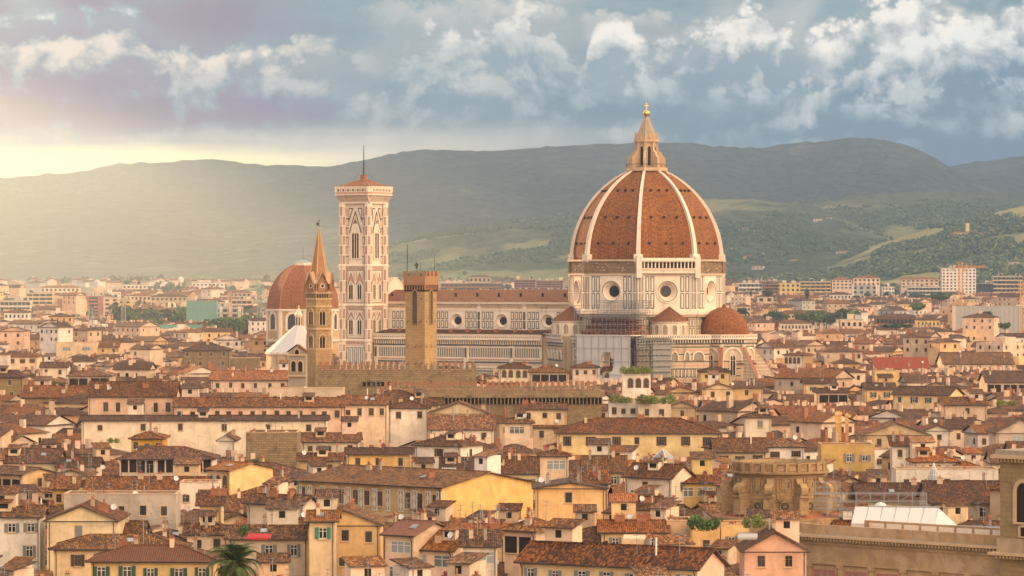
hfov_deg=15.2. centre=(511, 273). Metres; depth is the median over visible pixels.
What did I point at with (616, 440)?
window
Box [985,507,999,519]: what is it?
house
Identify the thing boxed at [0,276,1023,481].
distant houses
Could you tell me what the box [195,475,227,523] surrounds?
house
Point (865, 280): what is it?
apartment block
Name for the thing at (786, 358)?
window
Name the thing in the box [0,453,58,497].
house
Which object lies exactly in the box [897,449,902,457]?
window
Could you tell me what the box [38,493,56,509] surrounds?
house
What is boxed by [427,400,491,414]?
house
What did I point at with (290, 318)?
window
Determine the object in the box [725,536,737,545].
window
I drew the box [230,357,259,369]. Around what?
house
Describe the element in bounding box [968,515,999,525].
house
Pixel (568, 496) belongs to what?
window
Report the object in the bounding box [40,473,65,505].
house
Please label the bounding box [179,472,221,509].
house
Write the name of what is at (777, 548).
house
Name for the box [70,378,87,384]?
window
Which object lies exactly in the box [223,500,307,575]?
house
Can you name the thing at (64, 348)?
window
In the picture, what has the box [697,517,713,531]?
potted plant
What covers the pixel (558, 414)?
window
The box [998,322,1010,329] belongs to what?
tree
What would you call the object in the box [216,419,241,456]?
house
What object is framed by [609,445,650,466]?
house
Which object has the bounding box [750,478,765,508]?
round window
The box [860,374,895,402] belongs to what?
house
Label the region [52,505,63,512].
house
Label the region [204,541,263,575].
palm tree
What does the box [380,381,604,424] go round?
fortress
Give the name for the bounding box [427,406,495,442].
house
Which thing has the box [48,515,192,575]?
house
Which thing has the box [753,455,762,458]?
window
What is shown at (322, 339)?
window
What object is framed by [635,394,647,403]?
bush
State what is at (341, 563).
window
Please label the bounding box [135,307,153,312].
tree
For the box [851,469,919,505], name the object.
house
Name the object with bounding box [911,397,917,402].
window
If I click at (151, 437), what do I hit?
house
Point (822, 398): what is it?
window
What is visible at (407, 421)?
house
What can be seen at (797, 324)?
apartment block
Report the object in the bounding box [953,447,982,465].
house
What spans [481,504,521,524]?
house
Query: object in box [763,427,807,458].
house
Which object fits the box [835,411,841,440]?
chimney stack
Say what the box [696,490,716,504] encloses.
house
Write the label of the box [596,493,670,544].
house
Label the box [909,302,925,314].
tree
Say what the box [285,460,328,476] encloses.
house
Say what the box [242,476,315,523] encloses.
house
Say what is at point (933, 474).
glass cone
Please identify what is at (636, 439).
window
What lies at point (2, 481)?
window
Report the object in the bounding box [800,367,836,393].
house
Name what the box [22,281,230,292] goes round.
ground
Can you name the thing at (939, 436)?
window
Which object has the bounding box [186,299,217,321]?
netted building
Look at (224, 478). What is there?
window
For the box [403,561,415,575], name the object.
house
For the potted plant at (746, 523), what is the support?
on the house at (777, 548)
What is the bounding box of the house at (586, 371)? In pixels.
[570,353,600,385]
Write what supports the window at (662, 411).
in the house at (651, 410)
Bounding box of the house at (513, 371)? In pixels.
[497,356,531,381]
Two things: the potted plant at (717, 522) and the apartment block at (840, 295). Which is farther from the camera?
the apartment block at (840, 295)
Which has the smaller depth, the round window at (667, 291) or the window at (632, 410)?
the window at (632, 410)
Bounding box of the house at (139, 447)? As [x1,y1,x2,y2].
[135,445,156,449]
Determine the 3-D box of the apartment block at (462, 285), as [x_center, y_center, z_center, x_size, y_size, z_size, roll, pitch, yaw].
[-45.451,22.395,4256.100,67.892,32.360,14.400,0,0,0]
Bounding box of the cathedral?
[372,103,774,384]
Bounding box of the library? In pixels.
[737,448,1023,575]
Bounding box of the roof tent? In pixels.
[851,506,955,526]
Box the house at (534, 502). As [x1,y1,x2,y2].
[533,478,560,516]
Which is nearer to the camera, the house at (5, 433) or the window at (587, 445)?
the house at (5, 433)
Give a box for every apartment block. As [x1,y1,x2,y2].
[0,296,32,310]
[3,309,31,321]
[26,288,54,305]
[40,285,81,292]
[85,290,104,316]
[103,293,119,315]
[118,296,132,307]
[122,281,147,288]
[129,293,152,304]
[150,294,188,304]
[163,301,176,311]
[192,278,224,290]
[218,302,243,318]
[229,290,251,297]
[232,294,253,307]
[441,280,500,289]
[469,275,490,283]
[514,275,534,288]
[536,276,562,288]
[735,303,750,315]
[738,280,762,291]
[756,295,773,303]
[759,279,778,294]
[773,280,799,294]
[779,319,812,330]
[781,310,828,319]
[799,277,830,292]
[828,292,851,299]
[830,277,852,293]
[838,314,862,328]
[852,276,879,296]
[852,284,877,296]
[874,314,916,325]
[881,282,894,295]
[900,277,938,295]
[906,282,939,297]
[913,316,939,326]
[940,263,975,295]
[976,279,996,292]
[992,273,1022,292]
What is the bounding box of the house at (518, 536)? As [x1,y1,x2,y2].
[498,500,547,575]
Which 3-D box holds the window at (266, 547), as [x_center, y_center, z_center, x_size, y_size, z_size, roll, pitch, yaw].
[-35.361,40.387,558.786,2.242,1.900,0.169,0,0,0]
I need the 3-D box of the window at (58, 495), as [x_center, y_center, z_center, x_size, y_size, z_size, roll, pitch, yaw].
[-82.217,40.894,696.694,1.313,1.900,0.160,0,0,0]
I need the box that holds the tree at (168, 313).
[163,309,171,320]
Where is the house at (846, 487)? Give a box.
[824,460,854,507]
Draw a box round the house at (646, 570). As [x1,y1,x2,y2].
[630,566,671,575]
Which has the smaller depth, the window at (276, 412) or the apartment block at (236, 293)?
the window at (276, 412)
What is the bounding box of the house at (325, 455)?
[295,443,345,469]
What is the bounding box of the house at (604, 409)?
[602,396,619,416]
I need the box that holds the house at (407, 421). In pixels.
[388,391,431,446]
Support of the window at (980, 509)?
in the house at (972, 492)
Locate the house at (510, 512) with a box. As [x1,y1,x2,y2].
[497,503,522,522]
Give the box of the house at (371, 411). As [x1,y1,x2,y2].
[340,392,390,446]
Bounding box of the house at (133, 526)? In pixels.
[123,510,152,532]
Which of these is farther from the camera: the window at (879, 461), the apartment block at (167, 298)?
the apartment block at (167, 298)
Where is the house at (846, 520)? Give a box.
[832,502,873,525]
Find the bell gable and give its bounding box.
[287,344,308,386]
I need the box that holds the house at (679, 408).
[671,391,698,421]
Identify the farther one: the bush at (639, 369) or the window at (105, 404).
the bush at (639, 369)
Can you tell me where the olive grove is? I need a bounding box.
[388,210,896,280]
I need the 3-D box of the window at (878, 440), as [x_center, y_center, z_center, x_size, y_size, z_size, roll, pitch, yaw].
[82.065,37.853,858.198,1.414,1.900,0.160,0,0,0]
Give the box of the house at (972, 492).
[915,470,999,519]
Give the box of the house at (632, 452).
[624,445,638,459]
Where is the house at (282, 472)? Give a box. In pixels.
[267,465,313,476]
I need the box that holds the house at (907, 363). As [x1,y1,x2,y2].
[872,357,930,371]
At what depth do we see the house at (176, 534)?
581.51 m
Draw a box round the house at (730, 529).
[720,507,748,562]
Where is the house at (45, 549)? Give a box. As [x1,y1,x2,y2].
[45,530,46,568]
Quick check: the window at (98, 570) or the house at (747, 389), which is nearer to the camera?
the window at (98, 570)
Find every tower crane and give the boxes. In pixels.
[63,296,66,313]
[88,308,92,326]
[121,297,125,322]
[228,292,231,316]
[244,282,264,317]
[951,262,985,305]
[1020,281,1023,332]
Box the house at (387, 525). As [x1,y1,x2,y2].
[383,522,396,550]
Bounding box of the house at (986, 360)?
[935,349,1014,369]
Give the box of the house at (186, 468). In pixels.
[83,458,209,489]
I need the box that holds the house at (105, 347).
[97,337,121,354]
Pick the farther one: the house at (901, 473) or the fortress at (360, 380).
the fortress at (360, 380)
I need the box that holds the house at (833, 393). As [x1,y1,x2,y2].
[812,383,849,404]
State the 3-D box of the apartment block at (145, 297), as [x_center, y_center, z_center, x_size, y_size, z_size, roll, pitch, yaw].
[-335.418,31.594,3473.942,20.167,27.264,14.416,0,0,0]
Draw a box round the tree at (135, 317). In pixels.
[130,315,143,321]
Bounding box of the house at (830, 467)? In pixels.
[817,459,835,471]
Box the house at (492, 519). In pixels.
[474,509,495,522]
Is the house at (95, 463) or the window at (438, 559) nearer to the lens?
the window at (438, 559)
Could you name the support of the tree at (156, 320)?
on the ground
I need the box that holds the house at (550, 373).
[527,357,570,386]
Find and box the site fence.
[157,324,215,328]
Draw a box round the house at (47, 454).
[0,438,66,471]
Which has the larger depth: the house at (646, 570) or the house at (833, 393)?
the house at (833, 393)
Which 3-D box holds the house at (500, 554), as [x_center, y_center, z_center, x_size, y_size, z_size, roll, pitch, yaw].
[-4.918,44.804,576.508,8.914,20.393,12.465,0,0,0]
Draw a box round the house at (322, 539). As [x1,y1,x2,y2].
[304,493,341,575]
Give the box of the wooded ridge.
[802,189,1023,237]
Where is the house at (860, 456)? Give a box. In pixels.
[818,432,874,470]
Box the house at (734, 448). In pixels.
[709,429,768,460]
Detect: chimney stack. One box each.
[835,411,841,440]
[845,413,848,441]
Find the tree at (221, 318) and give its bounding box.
[215,317,234,321]
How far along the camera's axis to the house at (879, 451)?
828.32 m
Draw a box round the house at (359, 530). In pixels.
[303,489,387,575]
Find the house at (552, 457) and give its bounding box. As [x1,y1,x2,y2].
[536,435,572,480]
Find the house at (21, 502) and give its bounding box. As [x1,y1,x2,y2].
[18,488,55,527]
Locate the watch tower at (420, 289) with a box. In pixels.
[403,245,438,368]
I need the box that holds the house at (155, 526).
[151,511,173,532]
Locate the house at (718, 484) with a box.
[712,457,751,502]
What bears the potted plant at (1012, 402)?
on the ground
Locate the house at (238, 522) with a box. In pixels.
[186,514,241,529]
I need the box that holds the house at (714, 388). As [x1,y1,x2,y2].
[700,370,736,399]
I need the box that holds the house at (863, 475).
[829,470,867,481]
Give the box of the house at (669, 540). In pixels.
[652,535,736,575]
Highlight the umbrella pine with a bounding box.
[880,323,912,334]
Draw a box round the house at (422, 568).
[389,557,434,575]
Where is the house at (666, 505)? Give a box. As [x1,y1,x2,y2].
[647,500,687,518]
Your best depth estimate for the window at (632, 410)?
911.99 m
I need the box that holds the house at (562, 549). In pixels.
[513,518,730,575]
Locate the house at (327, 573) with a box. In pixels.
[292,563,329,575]
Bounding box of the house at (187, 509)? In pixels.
[181,497,189,513]
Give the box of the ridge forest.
[784,188,1023,236]
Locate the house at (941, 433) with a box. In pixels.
[917,416,952,445]
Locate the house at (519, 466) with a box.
[495,440,539,481]
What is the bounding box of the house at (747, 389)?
[732,378,764,399]
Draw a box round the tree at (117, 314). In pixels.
[111,304,136,321]
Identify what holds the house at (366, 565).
on the ground
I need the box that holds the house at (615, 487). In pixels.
[608,482,624,492]
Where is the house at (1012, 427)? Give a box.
[985,414,1023,444]
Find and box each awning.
[246,533,270,539]
[623,534,645,540]
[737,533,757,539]
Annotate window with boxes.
[0,479,21,484]
[4,523,18,532]
[23,522,37,532]
[23,545,35,556]
[37,477,41,487]
[55,493,62,503]
[63,347,70,350]
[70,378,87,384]
[71,554,84,567]
[74,525,82,537]
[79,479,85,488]
[82,347,89,350]
[90,378,109,380]
[94,566,109,575]
[97,425,102,430]
[102,402,108,412]
[115,402,120,412]
[118,505,124,510]
[119,565,135,575]
[120,460,137,472]
[132,441,138,449]
[137,460,154,473]
[139,505,146,515]
[140,423,145,431]
[143,567,157,575]
[153,402,157,412]
[156,460,173,472]
[160,506,167,516]
[165,402,170,412]
[170,568,186,575]
[178,423,182,430]
[182,494,189,502]
[195,567,208,575]
[197,539,201,548]
[201,460,211,472]
[210,474,227,488]
[212,538,220,550]
[215,383,219,388]
[221,424,227,431]
[261,544,276,551]
[269,311,276,330]
[274,410,279,414]
[285,311,295,330]
[287,544,299,557]
[301,486,305,493]
[306,424,311,431]
[307,445,312,451]
[308,308,313,325]
[308,333,313,348]
[315,527,330,539]
[319,308,325,325]
[319,333,325,348]
[329,308,331,324]
[329,333,331,347]
[333,311,337,330]
[334,410,339,418]
[338,557,344,566]
[339,488,343,504]
[341,529,349,541]
[345,410,350,415]
[348,281,353,299]
[348,317,353,334]
[350,224,359,258]
[352,489,358,505]
[355,457,360,464]
[357,281,362,299]
[357,316,362,334]
[357,408,361,416]
[364,490,369,506]
[364,530,372,543]
[368,408,373,415]
[372,281,375,299]
[372,316,375,332]
[373,225,379,258]
[375,457,380,465]
[376,490,382,506]
[378,281,381,298]
[378,316,381,331]
[379,408,383,415]
[389,566,392,575]
[391,541,409,553]
[396,411,400,418]
[397,457,403,466]
[404,491,410,509]
[417,411,422,418]
[417,493,422,507]
[422,554,426,561]
[434,448,442,456]
[434,555,449,567]
[480,552,493,563]
[481,432,486,439]
[502,370,512,377]
[503,536,532,553]
[510,427,523,433]
[516,370,527,377]
[524,567,536,575]
[526,412,530,419]
[531,375,549,381]
[539,430,544,438]
[542,413,547,418]
[547,460,565,469]
[549,375,566,382]
[549,570,560,575]
[556,412,561,419]
[563,436,570,446]
[564,492,572,503]
[573,279,579,302]
[574,570,588,575]
[586,436,595,446]
[599,571,612,575]
[601,280,621,301]
[609,537,621,543]
[610,475,619,485]
[611,407,616,414]
[612,436,620,444]
[621,408,625,413]
[627,378,648,387]
[630,408,635,413]
[634,437,639,444]
[644,409,649,416]
[645,537,654,544]
[656,280,678,302]
[657,436,665,445]
[659,409,664,416]
[680,410,684,416]
[681,436,689,445]
[684,487,692,496]
[697,487,712,496]
[702,539,710,546]
[703,437,710,445]
[705,280,716,302]
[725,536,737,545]
[735,456,744,459]
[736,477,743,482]
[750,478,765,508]
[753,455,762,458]
[756,555,765,567]
[757,420,762,427]
[770,451,779,457]
[776,478,793,509]
[784,357,799,363]
[784,555,793,567]
[791,450,800,456]
[803,478,816,511]
[819,395,847,402]
[844,453,854,462]
[860,455,870,461]
[870,392,875,397]
[876,438,881,446]
[877,458,881,464]
[884,392,889,397]
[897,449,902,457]
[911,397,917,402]
[925,397,930,403]
[937,434,941,440]
[979,507,984,517]
[987,385,1001,391]
[1003,385,1017,391]
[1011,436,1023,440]
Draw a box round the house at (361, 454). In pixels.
[344,437,413,466]
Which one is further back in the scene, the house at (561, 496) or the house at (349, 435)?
the house at (349, 435)
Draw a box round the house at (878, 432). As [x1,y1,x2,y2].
[855,416,931,446]
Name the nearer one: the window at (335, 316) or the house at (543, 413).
the house at (543, 413)
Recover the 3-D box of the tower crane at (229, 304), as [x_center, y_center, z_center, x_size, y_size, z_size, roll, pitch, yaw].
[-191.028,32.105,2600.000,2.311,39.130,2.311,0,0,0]
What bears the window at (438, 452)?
in the house at (437, 447)
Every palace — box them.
[0,361,30,395]
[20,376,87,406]
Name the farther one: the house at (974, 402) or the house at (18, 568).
the house at (974, 402)
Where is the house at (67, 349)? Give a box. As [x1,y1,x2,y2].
[57,336,98,360]
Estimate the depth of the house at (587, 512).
611.90 m
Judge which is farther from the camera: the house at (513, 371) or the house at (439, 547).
the house at (513, 371)
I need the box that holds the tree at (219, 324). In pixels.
[209,318,224,327]
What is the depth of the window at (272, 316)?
1642.56 m
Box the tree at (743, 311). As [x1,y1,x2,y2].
[737,308,748,314]
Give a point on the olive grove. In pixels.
(555, 248)
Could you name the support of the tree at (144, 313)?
on the ground
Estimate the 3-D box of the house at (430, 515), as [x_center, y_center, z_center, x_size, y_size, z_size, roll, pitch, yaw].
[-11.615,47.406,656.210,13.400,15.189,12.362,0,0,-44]
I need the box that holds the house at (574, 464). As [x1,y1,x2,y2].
[569,460,580,471]
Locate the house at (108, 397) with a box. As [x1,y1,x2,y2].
[85,369,181,414]
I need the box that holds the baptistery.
[265,306,306,369]
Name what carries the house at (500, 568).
on the ground
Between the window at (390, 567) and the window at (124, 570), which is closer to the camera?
the window at (124, 570)
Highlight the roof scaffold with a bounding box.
[814,481,926,516]
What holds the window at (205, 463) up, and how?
in the house at (160, 458)
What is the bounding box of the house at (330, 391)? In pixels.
[269,377,344,396]
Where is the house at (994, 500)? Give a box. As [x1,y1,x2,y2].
[985,484,999,519]
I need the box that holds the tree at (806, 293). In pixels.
[804,288,809,298]
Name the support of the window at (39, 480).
in the house at (22, 473)
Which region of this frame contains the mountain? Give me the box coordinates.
[0,138,1023,280]
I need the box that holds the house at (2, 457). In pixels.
[0,454,6,464]
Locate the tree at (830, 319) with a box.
[825,313,835,324]
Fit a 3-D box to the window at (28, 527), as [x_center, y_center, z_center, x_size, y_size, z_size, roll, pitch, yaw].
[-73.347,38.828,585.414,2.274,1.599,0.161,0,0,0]
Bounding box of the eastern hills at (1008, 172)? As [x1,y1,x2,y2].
[949,155,1023,191]
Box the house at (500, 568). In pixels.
[497,558,507,575]
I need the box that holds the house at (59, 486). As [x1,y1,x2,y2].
[48,466,82,505]
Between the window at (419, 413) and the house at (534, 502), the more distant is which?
the window at (419, 413)
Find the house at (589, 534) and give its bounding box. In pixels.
[575,506,610,542]
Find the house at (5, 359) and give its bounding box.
[0,355,10,368]
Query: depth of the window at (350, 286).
1380.14 m
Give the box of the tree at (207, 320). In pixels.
[197,319,210,324]
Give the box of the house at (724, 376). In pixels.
[697,360,732,385]
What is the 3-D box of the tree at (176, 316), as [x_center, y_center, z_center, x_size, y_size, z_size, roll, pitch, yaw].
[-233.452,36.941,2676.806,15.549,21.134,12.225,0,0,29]
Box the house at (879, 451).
[872,440,889,468]
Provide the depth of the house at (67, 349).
1665.67 m
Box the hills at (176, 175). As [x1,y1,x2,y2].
[0,159,326,196]
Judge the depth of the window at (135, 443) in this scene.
850.49 m
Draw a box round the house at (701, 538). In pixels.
[690,512,720,546]
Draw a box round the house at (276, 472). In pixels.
[232,445,307,476]
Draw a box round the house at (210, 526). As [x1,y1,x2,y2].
[182,507,227,575]
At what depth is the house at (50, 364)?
1392.18 m
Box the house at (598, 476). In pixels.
[580,457,611,509]
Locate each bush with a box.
[608,394,617,402]
[617,395,626,402]
[619,366,627,373]
[625,397,632,402]
[629,366,636,373]
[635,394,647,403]
[637,367,642,373]
[641,366,648,373]
[644,395,652,403]
[650,395,658,403]
[659,397,666,403]
[663,394,676,403]
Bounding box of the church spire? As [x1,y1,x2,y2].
[304,220,333,386]
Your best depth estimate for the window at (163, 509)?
635.28 m
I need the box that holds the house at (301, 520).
[266,499,305,523]
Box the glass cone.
[926,463,939,479]
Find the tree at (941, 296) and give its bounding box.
[929,292,952,305]
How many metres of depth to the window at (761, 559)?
542.06 m
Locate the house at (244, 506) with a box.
[231,480,296,514]
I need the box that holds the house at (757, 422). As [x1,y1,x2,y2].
[741,399,773,436]
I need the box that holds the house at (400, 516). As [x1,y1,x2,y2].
[397,507,418,521]
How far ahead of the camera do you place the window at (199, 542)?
570.29 m
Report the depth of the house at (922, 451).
779.41 m
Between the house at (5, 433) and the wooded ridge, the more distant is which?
the wooded ridge
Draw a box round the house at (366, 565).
[341,555,387,575]
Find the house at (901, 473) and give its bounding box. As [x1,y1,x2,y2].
[891,458,998,481]
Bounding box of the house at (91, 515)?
[42,489,130,570]
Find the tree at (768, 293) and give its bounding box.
[762,290,773,296]
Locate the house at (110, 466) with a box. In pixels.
[91,442,118,475]
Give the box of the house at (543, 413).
[518,394,568,437]
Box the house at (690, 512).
[679,509,703,517]
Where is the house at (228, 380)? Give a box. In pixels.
[209,360,287,392]
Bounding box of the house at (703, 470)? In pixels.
[682,452,720,507]
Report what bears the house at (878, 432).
on the ground
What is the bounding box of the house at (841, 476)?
[826,461,864,482]
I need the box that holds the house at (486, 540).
[458,514,501,575]
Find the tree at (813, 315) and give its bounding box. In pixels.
[804,310,818,322]
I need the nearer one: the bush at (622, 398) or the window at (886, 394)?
the bush at (622, 398)
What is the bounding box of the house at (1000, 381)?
[977,365,1023,391]
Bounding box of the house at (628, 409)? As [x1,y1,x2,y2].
[608,391,637,416]
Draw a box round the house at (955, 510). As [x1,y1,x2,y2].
[940,498,999,525]
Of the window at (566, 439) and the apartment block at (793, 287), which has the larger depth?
the apartment block at (793, 287)
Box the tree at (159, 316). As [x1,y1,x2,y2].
[147,313,165,319]
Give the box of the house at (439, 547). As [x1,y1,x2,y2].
[419,510,468,575]
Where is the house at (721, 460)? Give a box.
[714,457,745,467]
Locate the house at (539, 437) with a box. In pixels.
[532,402,567,451]
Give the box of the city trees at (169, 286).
[27,273,1016,344]
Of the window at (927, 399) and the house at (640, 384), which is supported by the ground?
the house at (640, 384)
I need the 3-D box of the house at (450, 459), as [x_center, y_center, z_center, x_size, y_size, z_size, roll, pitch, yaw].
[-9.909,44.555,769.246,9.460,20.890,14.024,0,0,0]
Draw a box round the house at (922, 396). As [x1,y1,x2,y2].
[890,376,964,408]
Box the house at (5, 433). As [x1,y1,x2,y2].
[0,426,14,447]
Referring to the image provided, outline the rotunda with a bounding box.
[712,458,841,524]
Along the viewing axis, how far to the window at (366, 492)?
676.25 m
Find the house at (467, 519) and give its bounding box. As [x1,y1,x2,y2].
[447,510,505,522]
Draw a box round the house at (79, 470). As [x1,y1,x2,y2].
[59,461,98,489]
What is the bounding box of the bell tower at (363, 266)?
[334,145,392,368]
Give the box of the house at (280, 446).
[245,423,300,467]
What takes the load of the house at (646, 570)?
on the ground
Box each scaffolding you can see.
[574,300,652,381]
[632,302,673,377]
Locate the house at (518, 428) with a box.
[501,409,534,445]
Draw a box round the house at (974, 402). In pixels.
[938,389,988,420]
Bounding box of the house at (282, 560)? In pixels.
[255,552,290,575]
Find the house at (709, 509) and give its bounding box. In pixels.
[691,483,721,519]
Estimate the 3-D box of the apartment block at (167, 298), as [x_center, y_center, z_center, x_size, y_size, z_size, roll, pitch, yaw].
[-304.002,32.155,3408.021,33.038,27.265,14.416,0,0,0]
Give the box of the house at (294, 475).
[287,471,309,490]
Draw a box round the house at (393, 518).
[375,505,404,521]
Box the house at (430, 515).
[410,505,461,522]
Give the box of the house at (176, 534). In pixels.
[153,510,186,540]
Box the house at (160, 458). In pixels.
[115,444,220,475]
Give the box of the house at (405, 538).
[379,495,445,575]
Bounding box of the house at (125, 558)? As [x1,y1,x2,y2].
[85,519,223,575]
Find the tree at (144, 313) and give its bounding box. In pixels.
[137,309,162,321]
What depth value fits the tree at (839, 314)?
2444.62 m
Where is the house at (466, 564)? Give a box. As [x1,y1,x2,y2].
[441,552,491,575]
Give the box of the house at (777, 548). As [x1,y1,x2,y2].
[735,510,810,575]
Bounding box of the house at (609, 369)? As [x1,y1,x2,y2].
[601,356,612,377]
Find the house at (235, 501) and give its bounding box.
[224,487,261,511]
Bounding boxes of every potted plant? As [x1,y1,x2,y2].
[51,381,64,384]
[237,523,249,536]
[250,458,259,462]
[686,514,704,531]
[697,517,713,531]
[711,516,722,529]
[741,516,754,527]
[750,513,768,527]
[996,400,1008,405]
[1006,400,1016,405]
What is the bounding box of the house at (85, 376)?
[66,361,117,384]
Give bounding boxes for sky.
[0,0,1023,177]
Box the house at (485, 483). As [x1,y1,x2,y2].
[292,449,536,520]
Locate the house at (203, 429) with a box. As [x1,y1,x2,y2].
[78,399,330,456]
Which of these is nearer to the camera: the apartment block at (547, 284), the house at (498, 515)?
the house at (498, 515)
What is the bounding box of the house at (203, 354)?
[181,340,233,368]
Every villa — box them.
[752,264,764,269]
[835,250,847,253]
[950,220,976,234]
[1008,260,1019,264]
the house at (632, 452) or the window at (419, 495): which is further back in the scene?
the house at (632, 452)
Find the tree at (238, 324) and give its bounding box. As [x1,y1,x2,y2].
[224,316,247,332]
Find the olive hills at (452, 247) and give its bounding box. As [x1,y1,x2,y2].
[82,198,888,289]
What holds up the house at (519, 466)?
on the ground
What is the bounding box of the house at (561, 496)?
[531,459,608,525]
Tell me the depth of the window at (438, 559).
543.38 m
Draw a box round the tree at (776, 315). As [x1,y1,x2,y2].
[771,311,783,326]
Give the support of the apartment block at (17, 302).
on the ground
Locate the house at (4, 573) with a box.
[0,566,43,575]
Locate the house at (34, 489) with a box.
[14,484,55,512]
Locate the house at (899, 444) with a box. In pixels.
[887,431,909,480]
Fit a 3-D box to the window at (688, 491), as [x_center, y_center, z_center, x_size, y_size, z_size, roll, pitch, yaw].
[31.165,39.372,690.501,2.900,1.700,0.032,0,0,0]
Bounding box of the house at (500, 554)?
[450,504,508,561]
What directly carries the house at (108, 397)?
on the ground
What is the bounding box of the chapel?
[265,260,338,356]
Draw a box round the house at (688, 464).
[674,460,718,467]
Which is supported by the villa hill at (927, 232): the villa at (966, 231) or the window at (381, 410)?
the villa at (966, 231)
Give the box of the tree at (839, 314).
[834,309,845,318]
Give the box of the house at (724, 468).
[689,451,734,480]
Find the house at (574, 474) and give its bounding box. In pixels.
[569,469,579,477]
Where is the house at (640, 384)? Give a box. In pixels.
[622,363,650,397]
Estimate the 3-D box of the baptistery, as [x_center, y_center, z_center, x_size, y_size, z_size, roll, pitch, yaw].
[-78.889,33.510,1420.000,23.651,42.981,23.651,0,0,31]
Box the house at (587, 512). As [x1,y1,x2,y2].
[545,504,596,527]
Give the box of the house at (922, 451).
[905,436,961,465]
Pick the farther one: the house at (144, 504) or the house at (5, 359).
the house at (5, 359)
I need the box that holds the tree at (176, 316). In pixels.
[169,311,185,322]
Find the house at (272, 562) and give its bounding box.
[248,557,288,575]
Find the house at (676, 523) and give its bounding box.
[664,506,689,536]
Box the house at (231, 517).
[180,497,247,531]
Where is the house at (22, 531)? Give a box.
[0,485,49,570]
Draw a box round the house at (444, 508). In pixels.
[398,500,456,521]
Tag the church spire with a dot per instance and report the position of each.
(318, 284)
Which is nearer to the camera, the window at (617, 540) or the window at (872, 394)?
the window at (617, 540)
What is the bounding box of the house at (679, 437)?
[553,408,721,459]
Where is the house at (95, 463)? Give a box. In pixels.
[54,443,104,475]
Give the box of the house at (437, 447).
[411,428,486,467]
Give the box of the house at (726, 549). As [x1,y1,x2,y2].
[703,539,739,575]
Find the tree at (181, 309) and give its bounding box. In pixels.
[173,306,185,319]
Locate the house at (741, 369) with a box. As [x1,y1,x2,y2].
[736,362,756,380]
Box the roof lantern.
[653,449,674,462]
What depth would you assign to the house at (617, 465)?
731.62 m
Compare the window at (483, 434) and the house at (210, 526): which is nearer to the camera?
the house at (210, 526)
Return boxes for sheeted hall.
[952,305,1022,333]
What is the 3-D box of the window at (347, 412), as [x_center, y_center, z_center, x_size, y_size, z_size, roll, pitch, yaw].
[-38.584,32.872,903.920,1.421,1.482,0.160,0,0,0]
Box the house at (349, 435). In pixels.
[300,416,362,455]
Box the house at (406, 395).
[367,383,442,433]
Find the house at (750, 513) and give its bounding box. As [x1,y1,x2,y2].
[745,509,771,520]
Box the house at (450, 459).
[438,443,473,469]
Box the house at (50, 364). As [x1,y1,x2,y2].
[39,353,71,378]
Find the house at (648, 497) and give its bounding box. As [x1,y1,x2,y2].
[608,478,663,518]
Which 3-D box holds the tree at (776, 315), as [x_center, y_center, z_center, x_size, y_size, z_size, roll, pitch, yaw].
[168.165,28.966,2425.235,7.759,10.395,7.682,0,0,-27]
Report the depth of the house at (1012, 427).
869.80 m
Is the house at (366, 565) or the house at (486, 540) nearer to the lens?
the house at (366, 565)
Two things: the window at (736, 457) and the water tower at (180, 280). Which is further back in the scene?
the water tower at (180, 280)
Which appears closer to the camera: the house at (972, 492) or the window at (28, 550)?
the window at (28, 550)
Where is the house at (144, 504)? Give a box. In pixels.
[63,477,180,529]
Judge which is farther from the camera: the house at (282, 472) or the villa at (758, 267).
the villa at (758, 267)
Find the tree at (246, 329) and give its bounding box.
[243,314,254,333]
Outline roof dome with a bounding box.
[874,502,886,505]
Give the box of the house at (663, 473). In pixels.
[620,452,695,503]
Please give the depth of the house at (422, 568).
518.73 m
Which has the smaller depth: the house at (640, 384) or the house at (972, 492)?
the house at (972, 492)
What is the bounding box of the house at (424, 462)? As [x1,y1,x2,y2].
[411,457,434,467]
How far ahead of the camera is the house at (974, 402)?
1024.73 m
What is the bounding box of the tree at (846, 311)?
[841,307,852,318]
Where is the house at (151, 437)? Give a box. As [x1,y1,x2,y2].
[128,419,170,451]
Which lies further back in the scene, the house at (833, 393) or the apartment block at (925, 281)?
the apartment block at (925, 281)
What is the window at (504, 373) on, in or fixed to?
in the house at (513, 371)
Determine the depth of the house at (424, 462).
787.62 m
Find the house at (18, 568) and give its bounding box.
[0,560,36,575]
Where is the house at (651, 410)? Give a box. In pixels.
[638,390,670,416]
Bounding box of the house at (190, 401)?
[171,383,345,431]
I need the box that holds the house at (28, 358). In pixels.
[10,347,42,369]
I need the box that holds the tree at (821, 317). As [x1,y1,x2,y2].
[815,310,825,328]
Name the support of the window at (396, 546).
in the house at (405, 538)
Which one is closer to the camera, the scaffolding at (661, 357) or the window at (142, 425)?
the window at (142, 425)
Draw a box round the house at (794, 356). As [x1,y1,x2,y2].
[782,347,814,368]
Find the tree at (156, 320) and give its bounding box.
[147,317,160,323]
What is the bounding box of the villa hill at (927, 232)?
[823,206,1023,295]
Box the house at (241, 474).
[202,454,277,494]
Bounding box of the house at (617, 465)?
[580,438,627,490]
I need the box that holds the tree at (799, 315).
[794,311,808,320]
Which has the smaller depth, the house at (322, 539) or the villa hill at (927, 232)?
the house at (322, 539)
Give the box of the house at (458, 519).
[442,502,512,525]
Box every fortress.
[315,361,475,394]
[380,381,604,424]
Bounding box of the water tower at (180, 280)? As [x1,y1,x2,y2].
[178,276,183,286]
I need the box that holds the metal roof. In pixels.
[959,525,999,527]
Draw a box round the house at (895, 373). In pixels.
[872,363,898,385]
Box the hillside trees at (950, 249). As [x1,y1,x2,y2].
[728,211,1023,293]
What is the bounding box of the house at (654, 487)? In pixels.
[632,484,690,508]

